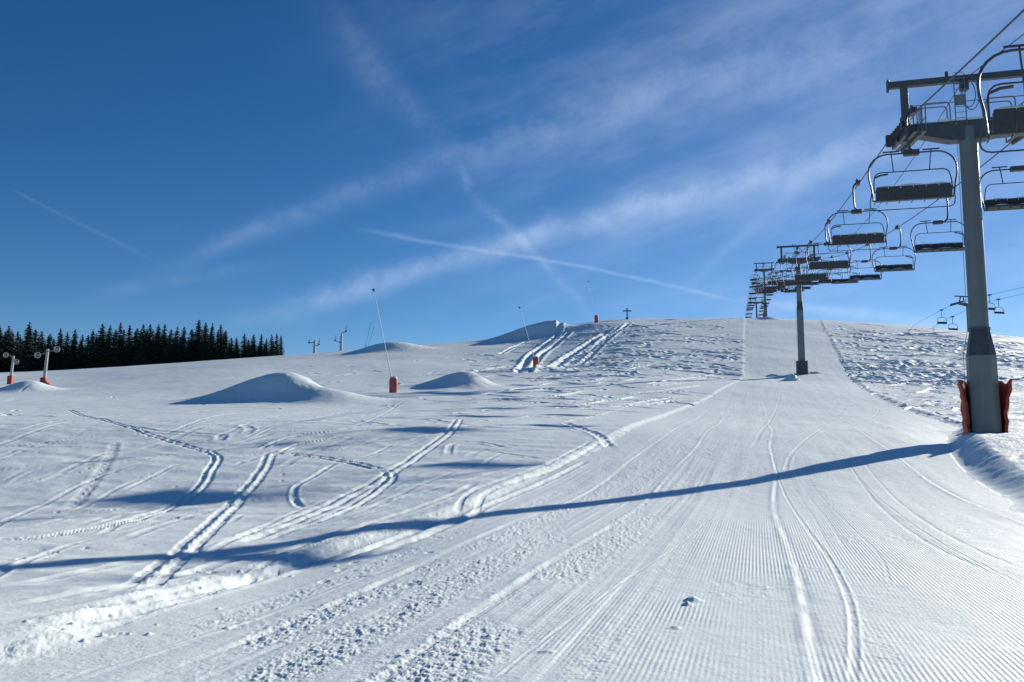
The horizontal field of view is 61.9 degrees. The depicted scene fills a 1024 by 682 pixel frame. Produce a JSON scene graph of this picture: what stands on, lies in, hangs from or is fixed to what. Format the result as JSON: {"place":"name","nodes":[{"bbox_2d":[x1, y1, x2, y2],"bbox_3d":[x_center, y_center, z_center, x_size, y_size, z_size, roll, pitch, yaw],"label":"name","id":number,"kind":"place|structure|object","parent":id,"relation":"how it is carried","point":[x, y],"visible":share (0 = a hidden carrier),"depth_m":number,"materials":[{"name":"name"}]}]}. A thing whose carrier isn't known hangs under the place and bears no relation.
{"place":"outdoors","nodes":[
{"label":"outdoors","id":0,"kind":"place"},
{"bbox_2d":[0,316,1023,681],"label":"ski piste","id":1,"kind":"structure","parent":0,"point":[772,516],"depth_m":9.98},
{"bbox_2d":[0,318,1023,668],"bbox_3d":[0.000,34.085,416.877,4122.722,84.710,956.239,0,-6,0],"label":"snow field","id":2,"kind":"structure","parent":0,"point":[128,494],"depth_m":34.57,"materials":[{"name":"white snow"}]},
{"bbox_2d":[0,325,4,364],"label":"spruce tree","id":3,"kind":"object","parent":2,"relation":"on","point":[1,343],"visible":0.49,"depth_m":305.22,"materials":[{"name":"green plant"}]},
{"bbox_2d":[0,326,19,371],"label":"spruce tree","id":4,"kind":"object","parent":2,"relation":"on","point":[4,365],"visible":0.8,"depth_m":302.19,"materials":[{"name":"green plant"}]},
{"bbox_2d":[4,331,15,366],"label":"spruce tree","id":5,"kind":"object","parent":2,"relation":"on","point":[11,342],"visible":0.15,"depth_m":313.48,"materials":[{"name":"green plant"}]},
{"bbox_2d":[3,352,18,383],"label":"tow pylon","id":6,"kind":"object","parent":2,"relation":"on","point":[10,379],"visible":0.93,"depth_m":153.36,"materials":[{"name":"grey metal"}]},
{"bbox_2d":[7,331,23,371],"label":"spruce tree","id":7,"kind":"object","parent":2,"relation":"on","point":[17,339],"visible":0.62,"depth_m":304.77,"materials":[{"name":"green plant"}]},
{"bbox_2d":[13,322,39,371],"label":"spruce tree","id":8,"kind":"object","parent":2,"relation":"on","point":[26,362],"visible":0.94,"depth_m":300.78,"materials":[{"name":"green plant"}]},
{"bbox_2d":[25,329,39,362],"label":"spruce tree","id":9,"kind":"object","parent":2,"relation":"on","point":[35,335],"visible":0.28,"depth_m":312.58,"materials":[{"name":"green plant"}]},
{"bbox_2d":[29,331,49,370],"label":"spruce tree","id":10,"kind":"object","parent":2,"relation":"on","point":[41,345],"visible":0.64,"depth_m":305.10,"materials":[{"name":"green plant"}]},
{"bbox_2d":[34,346,59,385],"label":"tow pylon","id":11,"kind":"object","parent":2,"relation":"on","point":[44,379],"visible":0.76,"depth_m":130.23,"materials":[{"name":"grey metal"}]},
{"bbox_2d":[37,334,61,370],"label":"spruce tree","id":12,"kind":"object","parent":2,"relation":"on","point":[50,348],"visible":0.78,"depth_m":301.36,"materials":[{"name":"green plant"}]},
{"bbox_2d":[50,328,68,369],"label":"spruce tree","id":13,"kind":"object","parent":2,"relation":"on","point":[60,352],"visible":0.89,"depth_m":304.67,"materials":[{"name":"green plant"}]},
{"bbox_2d":[62,332,70,369],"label":"spruce tree","id":14,"kind":"object","parent":2,"relation":"on","point":[66,343],"visible":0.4,"depth_m":311.25,"materials":[{"name":"green plant"}]},
{"bbox_2d":[61,329,83,369],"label":"spruce tree","id":15,"kind":"object","parent":2,"relation":"on","point":[73,347],"visible":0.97,"depth_m":300.12,"materials":[{"name":"green plant"}]},
{"bbox_2d":[73,334,88,368],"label":"spruce tree","id":16,"kind":"object","parent":2,"relation":"on","point":[81,355],"visible":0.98,"depth_m":301.62,"materials":[{"name":"green plant"}]},
{"bbox_2d":[74,335,91,361],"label":"spruce tree","id":17,"kind":"object","parent":2,"relation":"on","point":[88,342],"visible":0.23,"depth_m":311.67,"materials":[{"name":"green plant"}]},
{"bbox_2d":[83,329,99,368],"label":"spruce tree","id":18,"kind":"object","parent":2,"relation":"on","point":[90,354],"visible":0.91,"depth_m":302.16,"materials":[{"name":"green plant"}]},
{"bbox_2d":[82,324,110,367],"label":"spruce tree","id":19,"kind":"object","parent":2,"relation":"on","point":[101,338],"visible":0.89,"depth_m":302.82,"materials":[{"name":"green plant"}]},
{"bbox_2d":[98,325,116,367],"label":"spruce tree","id":20,"kind":"object","parent":2,"relation":"on","point":[108,348],"visible":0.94,"depth_m":302.76,"materials":[{"name":"green plant"}]},
{"bbox_2d":[110,329,117,356],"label":"spruce tree","id":21,"kind":"object","parent":2,"relation":"on","point":[115,333],"visible":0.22,"depth_m":311.54,"materials":[{"name":"green plant"}]},
{"bbox_2d":[106,322,126,366],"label":"spruce tree","id":22,"kind":"object","parent":2,"relation":"on","point":[118,350],"visible":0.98,"depth_m":302.67,"materials":[{"name":"green plant"}]},
{"bbox_2d":[118,325,133,366],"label":"spruce tree","id":23,"kind":"object","parent":2,"relation":"on","point":[128,338],"visible":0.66,"depth_m":304.47,"materials":[{"name":"green plant"}]},
{"bbox_2d":[118,328,150,365],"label":"spruce tree","id":24,"kind":"object","parent":2,"relation":"on","point":[135,339],"visible":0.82,"depth_m":302.07,"materials":[{"name":"green plant"}]},
{"bbox_2d":[132,324,152,365],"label":"spruce tree","id":25,"kind":"object","parent":2,"relation":"on","point":[141,355],"visible":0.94,"depth_m":300.09,"materials":[{"name":"green plant"}]},
{"bbox_2d":[143,324,155,364],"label":"spruce tree","id":26,"kind":"object","parent":2,"relation":"on","point":[150,337],"visible":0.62,"depth_m":305.24,"materials":[{"name":"green plant"}]},
{"bbox_2d":[147,324,166,364],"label":"spruce tree","id":27,"kind":"object","parent":2,"relation":"on","point":[158,343],"visible":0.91,"depth_m":303.75,"materials":[{"name":"green plant"}]},
{"bbox_2d":[154,324,168,363],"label":"spruce tree","id":28,"kind":"object","parent":2,"relation":"on","point":[164,334],"visible":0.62,"depth_m":305.03,"materials":[{"name":"green plant"}]},
{"bbox_2d":[159,329,175,363],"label":"spruce tree","id":29,"kind":"object","parent":2,"relation":"on","point":[168,350],"visible":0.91,"depth_m":301.29,"materials":[{"name":"green plant"}]},
{"bbox_2d":[166,327,182,362],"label":"spruce tree","id":30,"kind":"object","parent":2,"relation":"on","point":[175,343],"visible":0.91,"depth_m":301.38,"materials":[{"name":"green plant"}]},
{"bbox_2d":[175,327,191,362],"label":"spruce tree","id":31,"kind":"object","parent":2,"relation":"on","point":[183,343],"visible":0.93,"depth_m":300.77,"materials":[{"name":"green plant"}]},
{"bbox_2d":[178,329,199,361],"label":"spruce tree","id":32,"kind":"object","parent":2,"relation":"on","point":[191,340],"visible":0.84,"depth_m":302.90,"materials":[{"name":"green plant"}]},
{"bbox_2d":[189,320,203,360],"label":"spruce tree","id":33,"kind":"object","parent":2,"relation":"on","point":[197,339],"visible":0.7,"depth_m":305.03,"materials":[{"name":"green plant"}]},
{"bbox_2d":[192,322,216,361],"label":"spruce tree","id":34,"kind":"object","parent":2,"relation":"on","point":[204,342],"visible":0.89,"depth_m":302.48,"materials":[{"name":"green plant"}]},
{"bbox_2d":[204,323,218,360],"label":"spruce tree","id":35,"kind":"object","parent":2,"relation":"on","point":[211,348],"visible":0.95,"depth_m":301.43,"materials":[{"name":"green plant"}]},
{"bbox_2d":[214,325,224,359],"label":"spruce tree","id":36,"kind":"object","parent":2,"relation":"on","point":[220,336],"visible":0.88,"depth_m":304.11,"materials":[{"name":"green plant"}]},
{"bbox_2d":[218,330,230,359],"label":"spruce tree","id":37,"kind":"object","parent":2,"relation":"on","point":[225,342],"visible":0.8,"depth_m":304.44,"materials":[{"name":"green plant"}]},
{"bbox_2d":[223,338,237,358],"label":"spruce tree","id":38,"kind":"object","parent":2,"relation":"on","point":[231,342],"visible":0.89,"depth_m":300.75,"materials":[{"name":"green plant"}]},
{"bbox_2d":[230,338,239,358],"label":"spruce tree","id":39,"kind":"object","parent":2,"relation":"on","point":[236,351],"visible":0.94,"depth_m":300.97,"materials":[{"name":"green plant"}]},
{"bbox_2d":[235,333,246,358],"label":"spruce tree","id":40,"kind":"object","parent":2,"relation":"on","point":[242,348],"visible":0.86,"depth_m":301.29,"materials":[{"name":"green plant"}]},
{"bbox_2d":[241,340,252,357],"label":"spruce tree","id":41,"kind":"object","parent":2,"relation":"on","point":[246,349],"visible":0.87,"depth_m":299.98,"materials":[{"name":"green plant"}]},
{"bbox_2d":[244,334,260,356],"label":"spruce tree","id":42,"kind":"object","parent":2,"relation":"on","point":[253,345],"visible":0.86,"depth_m":300.77,"materials":[{"name":"green plant"}]},
{"bbox_2d":[256,334,265,356],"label":"spruce tree","id":43,"kind":"object","parent":2,"relation":"on","point":[260,344],"visible":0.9,"depth_m":303.08,"materials":[{"name":"green plant"}]},
{"bbox_2d":[261,338,269,356],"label":"spruce tree","id":44,"kind":"object","parent":2,"relation":"on","point":[265,349],"visible":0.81,"depth_m":301.61,"materials":[{"name":"green plant"}]},
{"bbox_2d":[266,334,275,355],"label":"spruce tree","id":45,"kind":"object","parent":2,"relation":"on","point":[271,342],"visible":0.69,"depth_m":305.15,"materials":[{"name":"green plant"}]},
{"bbox_2d":[271,334,282,355],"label":"spruce tree","id":46,"kind":"object","parent":2,"relation":"on","point":[276,347],"visible":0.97,"depth_m":301.53,"materials":[{"name":"green plant"}]},
{"bbox_2d":[278,336,284,355],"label":"spruce tree","id":47,"kind":"object","parent":2,"relation":"on","point":[281,341],"visible":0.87,"depth_m":304.12,"materials":[{"name":"green plant"}]},
{"bbox_2d":[308,338,319,352],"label":"tow pylon","id":48,"kind":"object","parent":2,"relation":"on","point":[314,346],"visible":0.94,"depth_m":297.44,"materials":[{"name":"metal"}]},
{"bbox_2d":[334,325,346,350],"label":"tow pylon","id":49,"kind":"object","parent":2,"relation":"on","point":[341,336],"visible":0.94,"depth_m":297.71,"materials":[{"name":"metal"}]},
{"bbox_2d":[372,289,397,392],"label":"snow lance","id":50,"kind":"object","parent":2,"relation":"on","point":[393,384],"visible":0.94,"depth_m":88.03,"materials":[{"name":"paint"}]},
{"bbox_2d":[518,307,538,366],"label":"snow lance","id":51,"kind":"object","parent":2,"relation":"on","point":[535,360],"visible":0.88,"depth_m":142.92,"materials":[{"name":"paint"}]},
{"bbox_2d":[588,281,597,322],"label":"snow lance","id":52,"kind":"object","parent":2,"relation":"on","point":[596,318],"visible":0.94,"depth_m":267.38,"materials":[{"name":"paint"}]},
{"bbox_2d":[749,297,763,317],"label":"lift pylon","id":53,"kind":"object","parent":2,"relation":"on","point":[756,310],"visible":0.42,"depth_m":403.77,"materials":[{"name":"grey metal"}]},
{"bbox_2d":[754,262,773,316],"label":"lift pylon","id":54,"kind":"object","parent":2,"relation":"on","point":[764,298],"visible":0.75,"depth_m":293.76,"materials":[{"name":"grey metal"}]},
{"bbox_2d":[776,243,818,373],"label":"lift pylon","id":55,"kind":"object","parent":2,"relation":"on","point":[801,365],"visible":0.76,"depth_m":140.94,"materials":[{"name":"grey metal"}]},
{"bbox_2d":[885,69,1023,435],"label":"lift pylon","id":56,"kind":"object","parent":2,"relation":"on","point":[985,393],"visible":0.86,"depth_m":38.47,"materials":[{"name":"grey metal"}]},
{"bbox_2d":[748,9,1023,312],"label":"haul rope","id":57,"kind":"object","parent":56,"relation":"attached to","point":[985,46],"visible":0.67,"depth_m":29.48,"materials":[{"name":"metal"}]},
{"bbox_2d":[751,272,761,285],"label":"lift chair","id":58,"kind":"object","parent":57,"relation":"hanging from","point":[755,280],"visible":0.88,"depth_m":277.80,"materials":[{"name":"paint"}]},
{"bbox_2d":[758,277,773,293],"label":"lift chair","id":59,"kind":"object","parent":57,"relation":"hanging from","point":[765,292],"visible":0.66,"depth_m":196.82,"materials":[{"name":"paint"}]},
{"bbox_2d":[760,274,776,293],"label":"lift chair","id":60,"kind":"object","parent":57,"relation":"hanging from","point":[773,290],"visible":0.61,"depth_m":180.54,"materials":[{"name":"paint"}]},
{"bbox_2d":[763,269,781,291],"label":"lift chair","id":61,"kind":"object","parent":57,"relation":"hanging from","point":[770,288],"visible":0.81,"depth_m":164.54,"materials":[{"name":"paint"}]},
{"bbox_2d":[766,261,786,286],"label":"lift chair","id":62,"kind":"object","parent":57,"relation":"hanging from","point":[769,282],"visible":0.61,"depth_m":148.68,"materials":[{"name":"paint"}]},
{"bbox_2d":[770,258,793,286],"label":"lift chair","id":63,"kind":"object","parent":57,"relation":"hanging from","point":[774,281],"visible":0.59,"depth_m":132.49,"materials":[{"name":"paint"}]},
{"bbox_2d":[775,256,801,288],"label":"lift chair","id":64,"kind":"object","parent":57,"relation":"hanging from","point":[780,283],"visible":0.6,"depth_m":116.26,"materials":[{"name":"paint"}]},
{"bbox_2d":[782,251,812,288],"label":"lift chair","id":65,"kind":"object","parent":57,"relation":"hanging from","point":[789,282],"visible":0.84,"depth_m":100.01,"materials":[{"name":"paint"}]},
{"bbox_2d":[791,240,828,284],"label":"lift chair","id":66,"kind":"object","parent":57,"relation":"hanging from","point":[805,277],"visible":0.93,"depth_m":83.84,"materials":[{"name":"paint"}]},
{"bbox_2d":[805,219,851,273],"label":"lift chair","id":67,"kind":"object","parent":57,"relation":"hanging from","point":[827,264],"visible":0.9,"depth_m":67.76,"materials":[{"name":"paint"}]},
{"bbox_2d":[827,179,887,250],"bbox_3d":[20.975,-7.699,51.971,3.488,4.322,0.784,-2,-6,15],"label":"lift chair","id":68,"kind":"object","parent":57,"relation":"hanging from","point":[857,238],"visible":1,"depth_m":51.74,"materials":[{"name":"paint"}]},
{"bbox_2d":[868,105,957,210],"bbox_3d":[16.797,-7.736,35.931,3.488,4.322,0.784,-2,-6,15],"label":"lift chair","id":69,"kind":"object","parent":57,"relation":"hanging from","point":[924,192],"visible":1,"depth_m":35.70,"materials":[{"name":"paint"}]},
{"bbox_2d":[976,44,1023,152],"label":"lift chair","id":70,"kind":"object","parent":57,"relation":"hanging from","point":[1007,121],"visible":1,"depth_m":19.89,"materials":[{"name":"paint"}]},
{"bbox_2d":[751,34,1023,316],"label":"communication cable","id":71,"kind":"object","parent":56,"relation":"attached to","point":[924,141],"visible":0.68,"depth_m":44.28,"materials":[{"name":"metal"}]},
{"bbox_2d":[769,143,1010,285],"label":"haul rope","id":72,"kind":"object","parent":56,"relation":"attached to","point":[928,206],"visible":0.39,"depth_m":61.86,"materials":[{"name":"metal"}]},
{"bbox_2d":[793,270,809,289],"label":"lift chair","id":73,"kind":"object","parent":72,"relation":"hanging from","point":[803,287],"visible":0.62,"depth_m":169.56,"materials":[{"name":"paint"}]},
{"bbox_2d":[817,255,842,283],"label":"lift chair","id":74,"kind":"object","parent":72,"relation":"hanging from","point":[826,281],"visible":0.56,"depth_m":121.34,"materials":[{"name":"paint"}]},
{"bbox_2d":[830,251,859,283],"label":"lift chair","id":75,"kind":"object","parent":72,"relation":"hanging from","point":[839,281],"visible":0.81,"depth_m":105.17,"materials":[{"name":"paint"}]},
{"bbox_2d":[847,244,881,280],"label":"lift chair","id":76,"kind":"object","parent":72,"relation":"hanging from","point":[865,277],"visible":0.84,"depth_m":89.00,"materials":[{"name":"paint"}]},
{"bbox_2d":[872,225,915,271],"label":"lift chair","id":77,"kind":"object","parent":72,"relation":"hanging from","point":[894,267],"visible":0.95,"depth_m":72.89,"materials":[{"name":"paint"}]},
{"bbox_2d":[910,198,964,252],"bbox_3d":[28.447,-7.926,56.931,3.488,4.034,0.785,-2,-6,15],"label":"lift chair","id":78,"kind":"object","parent":72,"relation":"hanging from","point":[937,247],"visible":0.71,"depth_m":56.85,"materials":[{"name":"paint"}]},
{"bbox_2d":[980,165,1023,210],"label":"lift chair","id":79,"kind":"object","parent":72,"relation":"hanging from","point":[997,204],"visible":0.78,"depth_m":40.98,"materials":[{"name":"paint"}]},
{"bbox_2d":[950,296,968,331],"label":"lift pylon","id":80,"kind":"object","parent":2,"relation":"on","point":[961,303],"visible":0.46,"depth_m":264.13,"materials":[{"name":"metal"}]},
{"bbox_2d":[0,0,1023,356],"label":"sky","id":81,"kind":"structure","parent":0,"point":[249,167],"materials":[{"name":"blue"}]},
{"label":"haul rope","id":82,"kind":"object","parent":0,"visible":0},
{"bbox_2d":[936,309,946,323],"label":"lift chair","id":83,"kind":"object","parent":82,"relation":"hanging from","point":[941,310],"visible":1,"depth_m":269.55,"materials":[{"name":"paint"}]},
{"bbox_2d":[987,294,994,309],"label":"lift chair","id":84,"kind":"object","parent":82,"relation":"hanging from","point":[989,295],"visible":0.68,"depth_m":251.07,"materials":[{"name":"paint"}]},
{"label":"haul rope","id":85,"kind":"object","parent":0,"visible":0},
{"bbox_2d":[948,316,957,329],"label":"lift chair","id":86,"kind":"object","parent":85,"relation":"hanging from","point":[950,324],"visible":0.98,"depth_m":276.30,"materials":[{"name":"paint"}]},
{"bbox_2d":[994,299,1005,313],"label":"lift chair","id":87,"kind":"object","parent":85,"relation":"hanging from","point":[995,312],"visible":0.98,"depth_m":258.13,"materials":[{"name":"paint"}]}
]}

